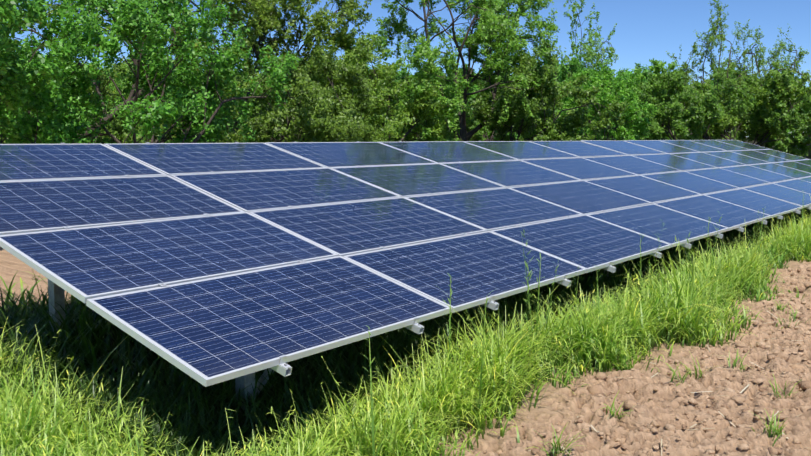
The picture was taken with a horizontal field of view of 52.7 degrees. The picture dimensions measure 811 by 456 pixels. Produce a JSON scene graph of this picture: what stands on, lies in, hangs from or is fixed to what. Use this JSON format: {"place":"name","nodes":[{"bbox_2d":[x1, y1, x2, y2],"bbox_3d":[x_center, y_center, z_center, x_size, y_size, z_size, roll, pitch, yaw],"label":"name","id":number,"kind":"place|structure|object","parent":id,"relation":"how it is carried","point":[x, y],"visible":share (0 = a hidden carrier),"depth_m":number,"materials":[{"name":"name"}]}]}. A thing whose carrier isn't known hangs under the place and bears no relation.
{"place":"outdoors","nodes":[
{"label":"outdoors","id":0,"kind":"place"},
{"bbox_2d":[0,137,810,455],"bbox_3d":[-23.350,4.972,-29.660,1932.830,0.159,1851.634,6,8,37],"label":"ground","id":1,"kind":"structure","parent":0,"point":[552,411],"depth_m":5.24,"materials":[{"name":"brown soil"}]},
{"bbox_2d":[0,122,17,143],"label":"orchard tree","id":2,"kind":"object","parent":1,"relation":"on","point":[3,136],"visible":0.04,"depth_m":38.23,"materials":[{"name":"green plant"}]},
{"bbox_2d":[0,0,182,143],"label":"tree","id":3,"kind":"object","parent":1,"relation":"on","point":[23,80],"visible":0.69,"depth_m":12.57,"materials":[{"name":"green plant"}]},
{"bbox_2d":[52,62,142,143],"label":"orchard tree","id":4,"kind":"object","parent":1,"relation":"on","point":[111,88],"visible":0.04,"depth_m":48.33,"materials":[{"name":"green plant"}]},
{"bbox_2d":[47,72,154,143],"bbox_3d":[-15.836,-5.521,42.549,4.495,5.796,4.565,2,7,14],"label":"orchard tree","id":5,"kind":"object","parent":1,"relation":"on","point":[117,130],"visible":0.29,"depth_m":41.96,"materials":[{"name":"green plant"}]},
{"bbox_2d":[91,72,147,142],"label":"orchard tree","id":6,"kind":"object","parent":1,"relation":"on","point":[126,90],"visible":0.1,"depth_m":56.10,"materials":[{"name":"green plant"}]},
{"bbox_2d":[111,57,132,70],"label":"orchard tree","id":7,"kind":"object","parent":1,"relation":"on","point":[128,61],"depth_m":106.14,"materials":[{"name":"green plant"}]},
{"bbox_2d":[89,63,170,142],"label":"orchard tree","id":8,"kind":"object","parent":1,"relation":"on","point":[124,72],"depth_m":76.46,"materials":[{"name":"green plant"}]},
{"bbox_2d":[103,66,170,141],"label":"orchard tree","id":9,"kind":"object","parent":1,"relation":"on","point":[105,69],"depth_m":66.83,"materials":[{"name":"green plant"}]},
{"bbox_2d":[7,0,280,143],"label":"tree","id":10,"kind":"object","parent":1,"relation":"on","point":[249,8],"visible":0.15,"depth_m":19.84,"materials":[{"name":"green plant"}]},
{"bbox_2d":[15,0,302,143],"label":"tree","id":11,"kind":"object","parent":1,"relation":"on","point":[132,20],"visible":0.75,"depth_m":15.63,"materials":[{"name":"green plant"}]},
{"bbox_2d":[147,75,244,142],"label":"orchard tree","id":12,"kind":"object","parent":1,"relation":"on","point":[182,124],"visible":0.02,"depth_m":47.04,"materials":[{"name":"green plant"}]},
{"bbox_2d":[111,0,372,143],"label":"tree","id":13,"kind":"object","parent":1,"relation":"on","point":[275,21],"visible":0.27,"depth_m":25.72,"materials":[{"name":"green plant"}]},
{"bbox_2d":[207,69,276,142],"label":"orchard tree","id":14,"kind":"object","parent":1,"relation":"on","point":[252,108],"visible":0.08,"depth_m":59.87,"materials":[{"name":"green plant"}]},
{"bbox_2d":[234,58,289,141],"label":"orchard tree","id":15,"kind":"object","parent":1,"relation":"on","point":[252,100],"visible":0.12,"depth_m":51.38,"materials":[{"name":"green plant"}]},
{"bbox_2d":[222,43,386,142],"bbox_3d":[-2.642,-2.939,22.524,3.976,4.443,6.618,2,7,10],"label":"tree","id":16,"kind":"object","parent":1,"relation":"on","point":[319,117],"visible":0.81,"depth_m":21.30,"materials":[{"name":"green plant"}]},
{"bbox_2d":[305,28,463,141],"bbox_3d":[-0.515,-3.828,26.997,5.296,5.232,5.704,0,7,0],"label":"tree","id":17,"kind":"object","parent":1,"relation":"on","point":[359,55],"visible":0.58,"depth_m":26.17,"materials":[{"name":"green plant"}]},
{"bbox_2d":[0,139,810,424],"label":"solar array","id":18,"kind":"object","parent":1,"relation":"on","point":[206,264],"visible":0.96,"depth_m":6.52,"materials":[{"name":"glass"}]},
{"bbox_2d":[0,197,810,455],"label":"grass strip","id":19,"kind":"object","parent":1,"relation":"on","point":[418,396],"depth_m":5.07,"materials":[{"name":"green plant"}]},
{"bbox_2d":[394,67,423,141],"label":"orchard tree","id":20,"kind":"object","parent":1,"relation":"on","point":[401,73],"depth_m":83.89,"materials":[{"name":"green plant"}]},
{"bbox_2d":[385,79,445,141],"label":"orchard tree","id":21,"kind":"object","parent":1,"relation":"on","point":[434,117],"visible":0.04,"depth_m":62.55,"materials":[{"name":"green plant"}]},
{"bbox_2d":[41,191,810,455],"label":"weed stalks","id":22,"kind":"object","parent":1,"relation":"on","point":[770,426],"visible":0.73,"depth_m":5.38,"materials":[{"name":"green plant"}]},
{"bbox_2d":[424,82,488,140],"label":"orchard tree","id":23,"kind":"object","parent":1,"relation":"on","point":[469,128],"visible":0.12,"depth_m":68.03,"materials":[{"name":"green plant"}]},
{"bbox_2d":[365,0,561,141],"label":"tree","id":24,"kind":"object","parent":1,"relation":"on","point":[498,35],"visible":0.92,"depth_m":28.62,"materials":[{"name":"green plant"}]},
{"bbox_2d":[419,69,509,140],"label":"orchard tree","id":25,"kind":"object","parent":1,"relation":"on","point":[475,88],"visible":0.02,"depth_m":75.88,"materials":[{"name":"green plant"}]},
{"bbox_2d":[445,63,489,140],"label":"orchard tree","id":26,"kind":"object","parent":1,"relation":"on","point":[481,84],"visible":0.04,"depth_m":85.93,"materials":[{"name":"green plant"}]},
{"bbox_2d":[451,65,491,140],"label":"orchard tree","id":27,"kind":"object","parent":1,"relation":"on","point":[474,138],"depth_m":93.72,"materials":[{"name":"green plant"}]},
{"bbox_2d":[480,88,523,140],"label":"orchard tree","id":28,"kind":"object","parent":1,"relation":"on","point":[492,134],"depth_m":74.13,"materials":[{"name":"green plant"}]},
{"bbox_2d":[498,72,594,140],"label":"orchard tree","id":29,"kind":"object","parent":1,"relation":"on","point":[505,137],"visible":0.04,"depth_m":75.59,"materials":[{"name":"green plant"}]},
{"bbox_2d":[470,43,629,140],"bbox_3d":[4.857,-4.046,29.650,3.701,5.188,5.834,-3,7,-24],"label":"tree","id":30,"kind":"object","parent":1,"relation":"on","point":[520,122],"visible":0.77,"depth_m":28.64,"materials":[{"name":"green plant"}]},
{"bbox_2d":[504,54,617,140],"bbox_3d":[7.987,-5.839,41.251,6.122,6.126,5.871,0,7,-6],"label":"tree","id":31,"kind":"object","parent":1,"relation":"on","point":[563,71],"visible":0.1,"depth_m":39.93,"materials":[{"name":"green plant"}]},
{"bbox_2d":[558,0,618,128],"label":"tree","id":32,"kind":"object","parent":1,"relation":"on","point":[586,57],"visible":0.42,"depth_m":43.23,"materials":[{"name":"green plant"}]},
{"bbox_2d":[573,69,631,131],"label":"orchard tree","id":33,"kind":"object","parent":1,"relation":"on","point":[620,78],"depth_m":86.33,"materials":[{"name":"green plant"}]},
{"bbox_2d":[553,58,659,140],"bbox_3d":[8.525,-4.427,36.210,4.481,6.098,3.533,1,7,1],"label":"tree","id":34,"kind":"object","parent":1,"relation":"on","point":[633,123],"visible":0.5,"depth_m":35.42,"materials":[{"name":"green plant"}]},
{"bbox_2d":[605,70,633,136],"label":"orchard tree","id":35,"kind":"object","parent":1,"relation":"on","point":[624,72],"depth_m":105.85,"materials":[{"name":"green plant"}]},
{"bbox_2d":[592,67,647,138],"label":"orchard tree","id":36,"kind":"object","parent":1,"relation":"on","point":[622,73],"depth_m":90.05,"materials":[{"name":"green plant"}]},
{"bbox_2d":[623,63,650,79],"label":"orchard tree","id":37,"kind":"object","parent":1,"relation":"on","point":[640,68],"visible":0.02,"depth_m":134.43,"materials":[{"name":"green plant"}]},
{"bbox_2d":[593,58,682,140],"bbox_3d":[13.658,-6.285,47.603,4.391,6.736,7.592,-2,7,-22],"label":"tree","id":38,"kind":"object","parent":1,"relation":"on","point":[656,67],"visible":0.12,"depth_m":45.36,"materials":[{"name":"green plant"}]},
{"bbox_2d":[474,264,810,455],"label":"soil clods","id":39,"kind":"object","parent":1,"relation":"on","point":[594,389],"visible":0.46,"depth_m":5.29,"materials":[{"name":"brown soil"}]},
{"bbox_2d":[640,65,650,84],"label":"orchard tree","id":40,"kind":"object","parent":1,"relation":"on","point":[645,72],"visible":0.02,"depth_m":114.89,"materials":[{"name":"green plant"}]},
{"bbox_2d":[528,288,809,455],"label":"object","id":41,"kind":"object","parent":1,"relation":"on","point":[696,392],"visible":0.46,"depth_m":4.95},
{"bbox_2d":[677,75,704,129],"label":"orchard tree","id":42,"kind":"object","parent":1,"relation":"on","point":[687,105],"visible":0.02,"depth_m":109.45,"materials":[{"name":"green plant"}]},
{"bbox_2d":[637,67,756,139],"bbox_3d":[13.336,-5.210,39.675,5.004,5.376,5.870,-4,8,-31],"label":"tree","id":43,"kind":"object","parent":1,"relation":"on","point":[668,113],"visible":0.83,"depth_m":38.40,"materials":[{"name":"green plant"}]},
{"bbox_2d":[683,72,730,139],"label":"orchard tree","id":44,"kind":"object","parent":1,"relation":"on","point":[698,89],"visible":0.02,"depth_m":117.57,"materials":[{"name":"green plant"}]},
{"bbox_2d":[694,80,719,102],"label":"orchard tree","id":45,"kind":"object","parent":1,"relation":"on","point":[712,84],"depth_m":112.22,"materials":[{"name":"green plant"}]},
{"bbox_2d":[665,0,761,139],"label":"tree","id":46,"kind":"object","parent":1,"relation":"on","point":[712,39],"visible":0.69,"depth_m":50.96,"materials":[{"name":"green plant"}]},
{"bbox_2d":[699,75,739,137],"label":"orchard tree","id":47,"kind":"object","parent":1,"relation":"on","point":[732,92],"depth_m":124.20,"materials":[{"name":"green plant"}]},
{"bbox_2d":[705,62,775,145],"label":"orchard tree","id":48,"kind":"object","parent":1,"relation":"on","point":[745,90],"visible":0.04,"depth_m":134.13,"materials":[{"name":"green plant"}]},
{"bbox_2d":[719,73,769,141],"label":"orchard tree","id":49,"kind":"object","parent":1,"relation":"on","point":[739,83],"visible":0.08,"depth_m":128.71,"materials":[{"name":"green plant"}]},
{"bbox_2d":[685,68,810,157],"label":"tree","id":50,"kind":"object","parent":1,"relation":"on","point":[753,124],"visible":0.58,"depth_m":42.09,"materials":[{"name":"green plant"}]},
{"bbox_2d":[711,19,810,145],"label":"tree","id":51,"kind":"object","parent":1,"relation":"on","point":[773,65],"visible":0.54,"depth_m":56.08,"materials":[{"name":"green plant"}]},
{"bbox_2d":[735,67,810,153],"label":"tree","id":52,"kind":"object","parent":1,"relation":"on","point":[799,128],"visible":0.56,"depth_m":40.85,"materials":[{"name":"green plant"}]},
{"bbox_2d":[755,85,807,150],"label":"tree","id":53,"kind":"object","parent":1,"relation":"on","point":[788,130],"visible":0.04,"depth_m":49.17,"materials":[{"name":"green plant"}]},
{"bbox_2d":[781,114,798,142],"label":"tree","id":54,"kind":"object","parent":1,"relation":"on","point":[789,135],"visible":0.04,"depth_m":46.10,"materials":[{"name":"green plant"}]},
{"bbox_2d":[790,132,810,158],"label":"tree","id":55,"kind":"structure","parent":1,"relation":"on","point":[808,156],"depth_m":42.78,"materials":[{"name":"green plant"}]},
{"bbox_2d":[9,0,810,136],"label":"sky","id":56,"kind":"structure","parent":0,"point":[644,29],"materials":[{"name":"blue"}]}
]}

